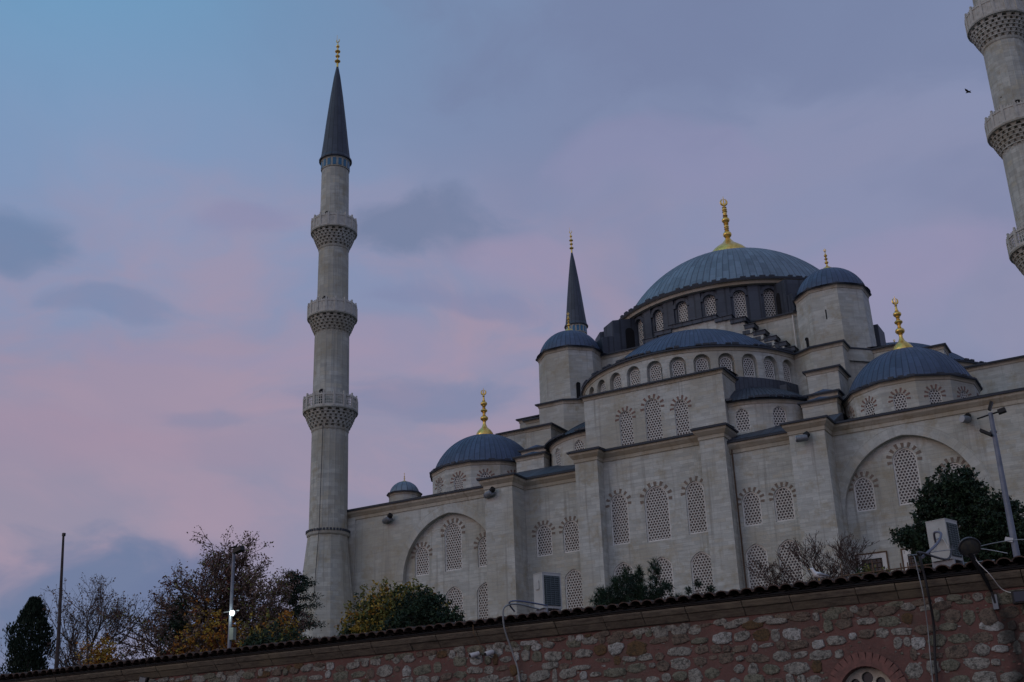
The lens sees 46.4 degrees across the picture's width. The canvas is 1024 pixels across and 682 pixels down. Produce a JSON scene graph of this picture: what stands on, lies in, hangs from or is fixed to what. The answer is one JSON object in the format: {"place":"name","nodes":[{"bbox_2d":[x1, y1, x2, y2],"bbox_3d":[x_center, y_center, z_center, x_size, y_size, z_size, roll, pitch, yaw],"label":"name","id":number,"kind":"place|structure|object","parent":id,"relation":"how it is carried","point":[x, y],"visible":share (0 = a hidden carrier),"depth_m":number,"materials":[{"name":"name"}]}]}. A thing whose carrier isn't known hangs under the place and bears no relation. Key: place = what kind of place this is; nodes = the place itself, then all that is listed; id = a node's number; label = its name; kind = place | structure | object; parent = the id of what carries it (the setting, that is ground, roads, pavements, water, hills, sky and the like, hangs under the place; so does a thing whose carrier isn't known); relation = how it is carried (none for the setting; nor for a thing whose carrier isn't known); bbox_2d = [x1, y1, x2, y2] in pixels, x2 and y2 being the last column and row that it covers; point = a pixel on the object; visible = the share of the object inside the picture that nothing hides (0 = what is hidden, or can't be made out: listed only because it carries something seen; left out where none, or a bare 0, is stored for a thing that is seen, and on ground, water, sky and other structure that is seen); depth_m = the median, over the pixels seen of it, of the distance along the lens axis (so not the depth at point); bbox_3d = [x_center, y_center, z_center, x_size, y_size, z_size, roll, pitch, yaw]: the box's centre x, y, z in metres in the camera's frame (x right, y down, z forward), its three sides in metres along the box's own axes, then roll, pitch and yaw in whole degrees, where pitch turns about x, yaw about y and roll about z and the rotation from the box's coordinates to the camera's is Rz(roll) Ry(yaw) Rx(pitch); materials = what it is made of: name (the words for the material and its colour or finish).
{"place":"outdoors","nodes":[
{"label":"outdoors","id":0,"kind":"place"},
{"bbox_2d":[0,0,1023,672],"label":"sky","id":1,"kind":"structure","parent":0,"point":[160,168],"materials":[{"name":"blue"}]},
{"bbox_3d":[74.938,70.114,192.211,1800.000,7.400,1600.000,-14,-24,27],"label":"ground","id":2,"kind":"structure","parent":0,"visible":0},
{"bbox_2d":[0,596,56,674],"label":"cypress","id":3,"kind":"object","parent":2,"relation":"on","point":[31,619],"visible":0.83,"depth_m":75.90,"materials":[{"name":"green plant"}]},
{"bbox_2d":[54,533,65,668],"bbox_3d":[-24.385,15.102,64.227,0.748,9.724,0.237,-14,-24,27],"label":"mast","id":4,"kind":"object","parent":2,"relation":"on","point":[56,663],"visible":0.82,"depth_m":64.39,"materials":[{"name":"black metal"}]},
{"bbox_2d":[75,638,95,664],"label":"autumn shrub","id":5,"kind":"object","parent":2,"relation":"on","point":[86,659],"visible":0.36,"depth_m":72.33,"materials":[{"name":"brown plant"}]},
{"bbox_2d":[38,572,171,667],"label":"bare tree","id":6,"kind":"object","parent":2,"relation":"on","point":[72,647],"visible":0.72,"depth_m":76.41,"materials":[{"name":"brown plant"}]},
{"bbox_2d":[88,633,121,664],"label":"autumn shrub","id":7,"kind":"object","parent":2,"relation":"on","point":[103,653],"visible":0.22,"depth_m":71.29,"materials":[{"name":"yellow plant"}]},
{"bbox_2d":[90,591,203,659],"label":"tree","id":8,"kind":"object","parent":2,"relation":"on","point":[130,620],"visible":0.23,"depth_m":75.92,"materials":[{"name":"brown plant"}]},
{"bbox_2d":[155,628,191,655],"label":"autumn shrub","id":9,"kind":"object","parent":2,"relation":"on","point":[174,648],"visible":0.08,"depth_m":67.07,"materials":[{"name":"brown plant"}]},
{"bbox_2d":[160,595,191,653],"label":"tree","id":10,"kind":"object","parent":2,"relation":"on","point":[175,624],"visible":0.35,"depth_m":70.92,"materials":[{"name":"green plant"}]},
{"bbox_2d":[70,525,319,664],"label":"autumn tree","id":11,"kind":"object","parent":2,"relation":"on","point":[215,562],"visible":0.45,"depth_m":73.11,"materials":[{"name":"brown plant"}]},
{"bbox_2d":[168,597,227,654],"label":"tree","id":12,"kind":"object","parent":2,"relation":"on","point":[194,644],"visible":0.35,"depth_m":66.57,"materials":[{"name":"orange plant"}]},
{"bbox_2d":[203,616,249,649],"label":"autumn shrub","id":13,"kind":"object","parent":2,"relation":"on","point":[224,636],"visible":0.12,"depth_m":66.21,"materials":[{"name":"orange plant"}]},
{"bbox_2d":[224,545,244,647],"bbox_3d":[-13.093,12.885,55.664,1.060,6.580,0.347,-14,-24,27],"label":"lamp post","id":14,"kind":"object","parent":2,"relation":"on","point":[231,611],"visible":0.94,"depth_m":55.98,"materials":[{"name":"black metal"}]},
{"bbox_2d":[234,602,281,646],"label":"autumn shrub","id":15,"kind":"object","parent":2,"relation":"on","point":[258,625],"visible":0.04,"depth_m":65.28,"materials":[{"name":"orange plant"}]},
{"bbox_2d":[224,564,308,643],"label":"autumn tree","id":16,"kind":"object","parent":2,"relation":"on","point":[253,609],"visible":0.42,"depth_m":71.77,"materials":[{"name":"brown plant"}]},
{"bbox_2d":[239,619,306,646],"bbox_3d":[-12.169,16.392,61.238,4.870,4.258,2.723,-14,-24,27],"label":"shrub","id":17,"kind":"object","parent":2,"relation":"on","point":[263,639],"visible":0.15,"depth_m":61.54,"materials":[{"name":"green plant"}]},
{"bbox_2d":[262,605,302,639],"bbox_3d":[-12.233,16.721,63.667,3.341,5.336,2.424,-14,-24,27],"label":"autumn shrub","id":18,"kind":"object","parent":2,"relation":"on","point":[288,622],"visible":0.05,"depth_m":64.05,"materials":[{"name":"orange plant"}]},
{"bbox_2d":[260,567,328,638],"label":"tree","id":19,"kind":"object","parent":2,"relation":"on","point":[302,587],"visible":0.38,"depth_m":81.79,"materials":[{"name":"green plant"}]},
{"bbox_2d":[297,39,357,638],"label":"minaret","id":20,"kind":"object","parent":2,"relation":"on","point":[330,412],"visible":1,"depth_m":113.78,"materials":[{"name":"stone"}]},
{"bbox_2d":[334,577,452,635],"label":"autumn tree","id":21,"kind":"object","parent":2,"relation":"on","point":[377,612],"visible":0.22,"depth_m":65.44,"materials":[{"name":"green plant"}]},
{"bbox_2d":[376,586,464,630],"bbox_3d":[-3.998,14.173,57.164,5.820,4.823,3.145,-14,-24,27],"label":"evergreen","id":22,"kind":"object","parent":2,"relation":"on","point":[420,611],"visible":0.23,"depth_m":57.15,"materials":[{"name":"green plant"}]},
{"bbox_2d":[0,556,1023,681],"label":"market building","id":23,"kind":"structure","parent":2,"relation":"on","point":[868,627],"depth_m":18.44,"materials":[{"name":"brown stone"}]},
{"bbox_2d":[469,651,479,658],"bbox_3d":[-0.629,5.327,20.261,0.219,0.125,0.100,12,-26,-33],"label":"security camera","id":24,"kind":"object","parent":23,"relation":"attached to","point":[474,654],"visible":1,"depth_m":20.22,"materials":[{"name":"grey plastic"}]},
{"bbox_2d":[502,603,539,681],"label":"conduit","id":25,"kind":"object","parent":23,"relation":"attached to","point":[506,633],"visible":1,"depth_m":19.92,"materials":[{"name":"grey plastic"}]},
{"bbox_2d":[508,600,547,611],"bbox_3d":[0.199,4.517,20.283,0.422,0.128,0.775,-21,-28,40],"label":"cable","id":26,"kind":"object","parent":23,"relation":"attached to","point":[525,602],"visible":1,"depth_m":20.13,"materials":[{"name":"grey plastic"}]},
{"bbox_2d":[533,572,561,612],"bbox_3d":[0.799,5.783,26.707,0.526,1.145,0.420,11,-25,-31],"label":"air conditioner","id":27,"kind":"object","parent":23,"relation":"on","point":[547,588],"visible":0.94,"depth_m":26.62,"materials":[{"name":"grey"}]},
{"bbox_2d":[808,568,829,580],"bbox_3d":[4.606,3.502,17.909,0.326,0.204,0.138,0,-21,-6],"label":"seagull","id":28,"kind":"object","parent":23,"relation":"on","point":[819,575],"visible":0.96,"depth_m":17.87,"materials":[{"name":"white"}]},
{"bbox_2d":[828,652,906,681],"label":"arched window","id":29,"kind":"structure","parent":23,"relation":"in","point":[870,659],"depth_m":17.20,"materials":[{"name":"red brick"}]},
{"bbox_2d":[908,549,953,681],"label":"cable","id":30,"kind":"object","parent":23,"relation":"attached to","point":[925,606],"visible":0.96,"depth_m":16.84,"materials":[{"name":"black rubber"}]},
{"bbox_2d":[916,544,952,681],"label":"cable","id":31,"kind":"object","parent":23,"relation":"attached to","point":[930,606],"visible":1,"depth_m":16.80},
{"bbox_2d":[925,518,963,567],"bbox_3d":[8.293,4.005,22.833,0.486,1.125,0.460,17,-28,-40],"label":"air conditioner","id":32,"kind":"object","parent":23,"relation":"on","point":[947,528],"visible":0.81,"depth_m":22.73,"materials":[{"name":"grey"}]},
{"bbox_2d":[958,537,999,609],"bbox_3d":[6.497,3.200,16.498,0.608,0.956,0.263,9,-24,-27],"label":"wall lamp","id":33,"kind":"object","parent":23,"relation":"attached to","point":[970,547],"visible":1,"depth_m":16.54,"materials":[{"name":"metal"}]},
{"bbox_2d":[974,548,1010,592],"bbox_3d":[6.821,3.212,16.627,0.850,0.655,0.251,13,-26,-34],"label":"wire","id":34,"kind":"object","parent":23,"relation":"attached to","point":[987,571],"visible":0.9,"depth_m":16.49,"materials":[{"name":"white plastic"}]},
{"bbox_2d":[1011,590,1023,604],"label":"floodlight","id":35,"kind":"object","parent":23,"relation":"attached to","point":[1017,597],"visible":1,"depth_m":16.22,"materials":[{"name":"black metal"}]},
{"bbox_2d":[564,227,587,333],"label":"minaret","id":36,"kind":"object","parent":2,"relation":"on","point":[575,311],"visible":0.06,"depth_m":170.11,"materials":[{"name":"metal"}]},
{"bbox_2d":[588,564,658,606],"bbox_3d":[4.668,10.934,48.166,3.575,3.860,2.164,-14,-24,27],"label":"pine","id":37,"kind":"object","parent":2,"relation":"on","point":[637,590],"visible":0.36,"depth_m":48.29,"materials":[{"name":"green plant"}]},
{"bbox_2d":[643,556,682,599],"bbox_3d":[6.176,10.506,47.449,2.245,4.024,1.480,-6,-22,8],"label":"pine","id":38,"kind":"object","parent":2,"relation":"on","point":[660,589],"visible":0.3,"depth_m":47.91,"materials":[{"name":"green plant"}]},
{"bbox_2d":[347,198,1023,626],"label":"mosque","id":39,"kind":"structure","parent":2,"relation":"on","point":[681,406],"depth_m":98.80,"materials":[{"name":"grey stone"}]},
{"bbox_2d":[382,513,393,523],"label":"facade floodlight","id":40,"kind":"object","parent":39,"relation":"attached to","point":[387,519],"visible":1,"depth_m":108.06,"materials":[{"name":"grey paint"}]},
{"bbox_2d":[411,542,431,575],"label":"window","id":41,"kind":"structure","parent":39,"relation":"in","point":[422,554],"depth_m":106.22,"materials":[{"name":"white paint"}]},
{"bbox_2d":[435,478,442,492],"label":"window","id":42,"kind":"structure","parent":39,"relation":"in","point":[439,488],"depth_m":110.13,"materials":[{"name":"white paint"}]},
{"bbox_2d":[441,518,464,570],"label":"window","id":43,"kind":"structure","parent":39,"relation":"in","point":[453,534],"depth_m":105.06,"materials":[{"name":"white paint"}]},
{"bbox_2d":[446,587,462,621],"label":"window","id":44,"kind":"structure","parent":39,"relation":"in","point":[454,594],"depth_m":103.35,"materials":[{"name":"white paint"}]},
{"bbox_2d":[450,471,465,489],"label":"window","id":45,"kind":"structure","parent":39,"relation":"in","point":[458,482],"depth_m":108.37,"materials":[{"name":"white paint"}]},
{"bbox_2d":[473,532,486,566],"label":"window","id":46,"kind":"structure","parent":39,"relation":"in","point":[482,558],"depth_m":103.48,"materials":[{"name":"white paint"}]},
{"bbox_2d":[477,582,487,618],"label":"window","id":47,"kind":"structure","parent":39,"relation":"in","point":[482,593],"depth_m":101.90,"materials":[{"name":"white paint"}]},
{"bbox_2d":[476,468,494,485],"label":"window","id":48,"kind":"structure","parent":39,"relation":"in","point":[485,474],"depth_m":107.92,"materials":[{"name":"white paint"}]},
{"bbox_2d":[483,487,495,498],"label":"facade floodlight","id":49,"kind":"object","parent":39,"relation":"attached to","point":[489,493],"visible":1,"depth_m":101.00,"materials":[{"name":"grey paint"}]},
{"bbox_2d":[532,520,554,556],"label":"window","id":50,"kind":"structure","parent":39,"relation":"in","point":[543,536],"depth_m":100.29,"materials":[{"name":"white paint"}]},
{"bbox_2d":[555,449,560,464],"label":"window","id":51,"kind":"structure","parent":39,"relation":"in","point":[558,457],"depth_m":105.31,"materials":[{"name":"white paint"}]},
{"bbox_2d":[559,516,579,552],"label":"window","id":52,"kind":"structure","parent":39,"relation":"in","point":[570,532],"depth_m":99.17,"materials":[{"name":"white paint"}]},
{"bbox_2d":[565,569,582,608],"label":"window","id":53,"kind":"structure","parent":39,"relation":"in","point":[573,582],"depth_m":97.54,"materials":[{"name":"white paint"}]},
{"bbox_2d":[574,440,584,450],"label":"window","id":54,"kind":"structure","parent":39,"relation":"in","point":[579,445],"depth_m":103.18,"materials":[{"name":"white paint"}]},
{"bbox_2d":[605,489,630,545],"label":"window","id":55,"kind":"structure","parent":39,"relation":"in","point":[618,506],"depth_m":97.42,"materials":[{"name":"white paint"}]},
{"bbox_2d":[614,376,621,388],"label":"window","id":56,"kind":"structure","parent":39,"relation":"in","point":[617,381],"depth_m":104.75,"materials":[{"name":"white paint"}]},
{"bbox_2d":[614,562,633,597],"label":"window","id":57,"kind":"structure","parent":39,"relation":"in","point":[617,571],"depth_m":96.02,"materials":[{"name":"white paint"}]},
{"bbox_2d":[615,406,635,445],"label":"window","id":58,"kind":"structure","parent":39,"relation":"in","point":[626,424],"depth_m":100.59,"materials":[{"name":"white paint"}]},
{"bbox_2d":[630,370,640,385],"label":"window","id":59,"kind":"structure","parent":39,"relation":"in","point":[635,379],"depth_m":103.30,"materials":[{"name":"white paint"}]},
{"bbox_2d":[638,320,643,345],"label":"window","id":60,"kind":"structure","parent":39,"relation":"in","point":[640,325],"depth_m":120.45,"materials":[{"name":"white paint"}]},
{"bbox_2d":[640,394,663,440],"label":"window","id":61,"kind":"structure","parent":39,"relation":"in","point":[653,418],"depth_m":99.58,"materials":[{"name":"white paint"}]},
{"bbox_2d":[640,481,671,541],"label":"window","id":62,"kind":"structure","parent":39,"relation":"in","point":[658,524],"depth_m":95.91,"materials":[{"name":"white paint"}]},
{"bbox_2d":[650,365,661,380],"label":"window","id":63,"kind":"structure","parent":39,"relation":"in","point":[655,371],"depth_m":102.25,"materials":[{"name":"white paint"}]},
{"bbox_2d":[655,310,663,330],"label":"window","id":64,"kind":"structure","parent":39,"relation":"in","point":[659,318],"depth_m":118.35,"materials":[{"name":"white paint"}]},
{"bbox_2d":[652,557,674,598],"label":"window","id":65,"kind":"structure","parent":39,"relation":"in","point":[666,566],"depth_m":94.06,"materials":[{"name":"white paint"}]},
{"bbox_2d":[672,361,684,376],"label":"window","id":66,"kind":"structure","parent":39,"relation":"in","point":[678,369],"depth_m":101.53,"materials":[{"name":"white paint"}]},
{"bbox_2d":[670,395,690,434],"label":"window","id":67,"kind":"structure","parent":39,"relation":"in","point":[681,407],"depth_m":98.35,"materials":[{"name":"white paint"}]},
{"bbox_2d":[678,302,687,321],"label":"window","id":68,"kind":"structure","parent":39,"relation":"in","point":[682,308],"depth_m":116.60,"materials":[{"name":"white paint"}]},
{"bbox_2d":[681,476,707,534],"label":"window","id":69,"kind":"structure","parent":39,"relation":"in","point":[695,498],"depth_m":94.45,"materials":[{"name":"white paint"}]},
{"bbox_2d":[691,551,713,593],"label":"window","id":70,"kind":"structure","parent":39,"relation":"in","point":[701,568],"depth_m":92.62,"materials":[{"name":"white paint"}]},
{"bbox_2d":[696,358,708,371],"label":"window","id":71,"kind":"structure","parent":39,"relation":"in","point":[701,364],"depth_m":101.16,"materials":[{"name":"white paint"}]},
{"bbox_2d":[704,296,716,315],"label":"window","id":72,"kind":"structure","parent":39,"relation":"in","point":[710,305],"depth_m":115.30,"materials":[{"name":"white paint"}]},
{"bbox_2d":[720,357,732,371],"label":"window","id":73,"kind":"structure","parent":39,"relation":"in","point":[726,362],"depth_m":101.18,"materials":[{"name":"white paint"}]},
{"bbox_2d":[733,291,746,317],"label":"window","id":74,"kind":"structure","parent":39,"relation":"in","point":[739,297],"depth_m":114.46,"materials":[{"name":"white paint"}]},
{"bbox_2d":[735,408,750,431],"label":"window","id":75,"kind":"structure","parent":39,"relation":"in","point":[742,415],"depth_m":96.38,"materials":[{"name":"white paint"}]},
{"bbox_2d":[742,358,754,376],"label":"window","id":76,"kind":"structure","parent":39,"relation":"in","point":[748,365],"depth_m":101.38,"materials":[{"name":"white paint"}]},
{"bbox_2d":[738,487,764,526],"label":"window","id":77,"kind":"structure","parent":39,"relation":"in","point":[751,504],"depth_m":92.13,"materials":[{"name":"white paint"}]},
{"bbox_2d":[746,544,769,588],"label":"window","id":78,"kind":"structure","parent":39,"relation":"in","point":[756,551],"depth_m":90.59,"materials":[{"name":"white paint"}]},
{"bbox_2d":[764,360,774,378],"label":"window","id":79,"kind":"structure","parent":39,"relation":"in","point":[768,365],"depth_m":102.10,"materials":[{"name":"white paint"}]},
{"bbox_2d":[763,290,775,316],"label":"window","id":80,"kind":"structure","parent":39,"relation":"in","point":[768,295],"depth_m":114.32,"materials":[{"name":"white paint"}]},
{"bbox_2d":[773,406,786,426],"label":"window","id":81,"kind":"structure","parent":39,"relation":"in","point":[779,414],"depth_m":96.22,"materials":[{"name":"white paint"}]},
{"bbox_2d":[768,482,795,521],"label":"window","id":82,"kind":"structure","parent":39,"relation":"in","point":[783,496],"depth_m":90.99,"materials":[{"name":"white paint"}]},
{"bbox_2d":[783,364,790,382],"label":"window","id":83,"kind":"structure","parent":39,"relation":"in","point":[786,370],"depth_m":103.15,"materials":[{"name":"white paint"}]},
{"bbox_2d":[778,539,803,583],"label":"window","id":84,"kind":"structure","parent":39,"relation":"in","point":[783,552],"depth_m":89.40,"materials":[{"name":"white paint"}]},
{"bbox_2d":[795,431,809,442],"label":"facade floodlight","id":85,"kind":"object","parent":39,"relation":"attached to","point":[804,436],"visible":1,"depth_m":88.62,"materials":[{"name":"grey paint"}]},
{"bbox_2d":[849,471,878,511],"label":"window","id":86,"kind":"structure","parent":39,"relation":"in","point":[864,493],"depth_m":88.60,"materials":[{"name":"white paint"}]},
{"bbox_2d":[861,396,876,415],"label":"window","id":87,"kind":"structure","parent":39,"relation":"in","point":[869,407],"depth_m":92.37,"materials":[{"name":"white paint"}]},
{"bbox_2d":[855,551,889,573],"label":"framed window","id":88,"kind":"structure","parent":39,"relation":"in","point":[882,556],"depth_m":86.57,"materials":[{"name":"white stone"}]},
{"bbox_2d":[888,388,910,410],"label":"window","id":89,"kind":"structure","parent":39,"relation":"in","point":[900,400],"depth_m":90.68,"materials":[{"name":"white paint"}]},
{"bbox_2d":[886,442,922,505],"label":"window","id":90,"kind":"structure","parent":39,"relation":"in","point":[905,464],"depth_m":87.52,"materials":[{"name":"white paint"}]},
{"bbox_2d":[900,548,924,570],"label":"framed window","id":91,"kind":"structure","parent":39,"relation":"in","point":[905,557],"depth_m":85.51,"materials":[{"name":"white stone"}]},
{"bbox_2d":[924,384,945,403],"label":"window","id":92,"kind":"structure","parent":39,"relation":"in","point":[934,395],"depth_m":90.15,"materials":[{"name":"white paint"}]},
{"bbox_2d":[938,457,969,476],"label":"window","id":93,"kind":"structure","parent":39,"relation":"in","point":[953,464],"depth_m":86.04,"materials":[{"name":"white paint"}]},
{"bbox_2d":[957,386,970,398],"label":"window","id":94,"kind":"structure","parent":39,"relation":"in","point":[963,394],"depth_m":90.89,"materials":[{"name":"white paint"}]},
{"bbox_2d":[959,413,971,422],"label":"facade floodlight","id":95,"kind":"object","parent":39,"relation":"attached to","point":[966,418],"visible":1,"depth_m":85.23,"materials":[{"name":"grey paint"}]},
{"bbox_2d":[684,577,716,595],"bbox_3d":[6.545,9.319,41.611,1.535,2.151,0.974,-21,-28,39],"label":"pine","id":96,"kind":"object","parent":2,"relation":"on","point":[698,585],"visible":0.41,"depth_m":41.83,"materials":[{"name":"green plant"}]},
{"bbox_2d":[743,557,791,586],"bbox_3d":[8.665,8.465,39.922,2.068,2.358,3.472,-14,-24,27],"label":"bare shrub","id":97,"kind":"object","parent":2,"relation":"on","point":[775,580],"visible":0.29,"depth_m":40.12,"materials":[{"name":"brown plant"}]},
{"bbox_2d":[767,530,844,582],"bbox_3d":[9.901,8.007,39.964,2.509,3.158,1.999,-7,-22,12],"label":"bare shrub","id":98,"kind":"object","parent":2,"relation":"on","point":[816,558],"visible":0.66,"depth_m":40.10,"materials":[{"name":"brown plant"}]},
{"bbox_2d":[820,532,879,578],"bbox_3d":[11.155,7.857,39.363,2.248,2.910,2.889,5,-23,-18],"label":"bare shrub","id":99,"kind":"object","parent":2,"relation":"on","point":[846,559],"visible":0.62,"depth_m":39.32,"materials":[{"name":"brown plant"}]},
{"bbox_2d":[856,560,890,575],"bbox_3d":[10.956,7.402,35.917,1.199,1.666,0.650,-14,-24,27],"label":"shrub","id":100,"kind":"object","parent":2,"relation":"on","point":[868,569],"visible":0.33,"depth_m":36.12,"materials":[{"name":"green plant"}]},
{"bbox_2d":[840,560,931,576],"bbox_3d":[8.328,5.293,26.021,2.300,1.150,0.031,-14,-24,27],"label":"pipe railing","id":101,"kind":"object","parent":2,"relation":"on","point":[873,571],"visible":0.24,"depth_m":26.26,"materials":[{"name":"metal"}]},
{"bbox_2d":[921,531,941,558],"bbox_3d":[7.152,3.448,20.230,0.202,1.352,5.308,-10,-23,20],"label":"hose","id":102,"kind":"object","parent":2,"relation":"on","point":[934,545],"visible":0.96,"depth_m":20.79,"materials":[{"name":"grey plastic"}]},
{"bbox_2d":[888,462,1023,568],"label":"evergreen","id":103,"kind":"object","parent":2,"relation":"on","point":[962,499],"visible":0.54,"depth_m":50.21,"materials":[{"name":"green plant"}]},
{"bbox_2d":[964,0,1023,274],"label":"minaret","id":104,"kind":"object","parent":2,"relation":"on","point":[995,31],"visible":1,"depth_m":89.53,"materials":[{"name":"stone"}]},
{"bbox_2d":[977,401,1019,556],"bbox_3d":[12.879,4.273,30.943,0.773,5.705,0.274,-14,-24,27],"label":"lamp post","id":105,"kind":"object","parent":2,"relation":"on","point":[992,433],"visible":0.91,"depth_m":31.20,"materials":[{"name":"grey metal"}]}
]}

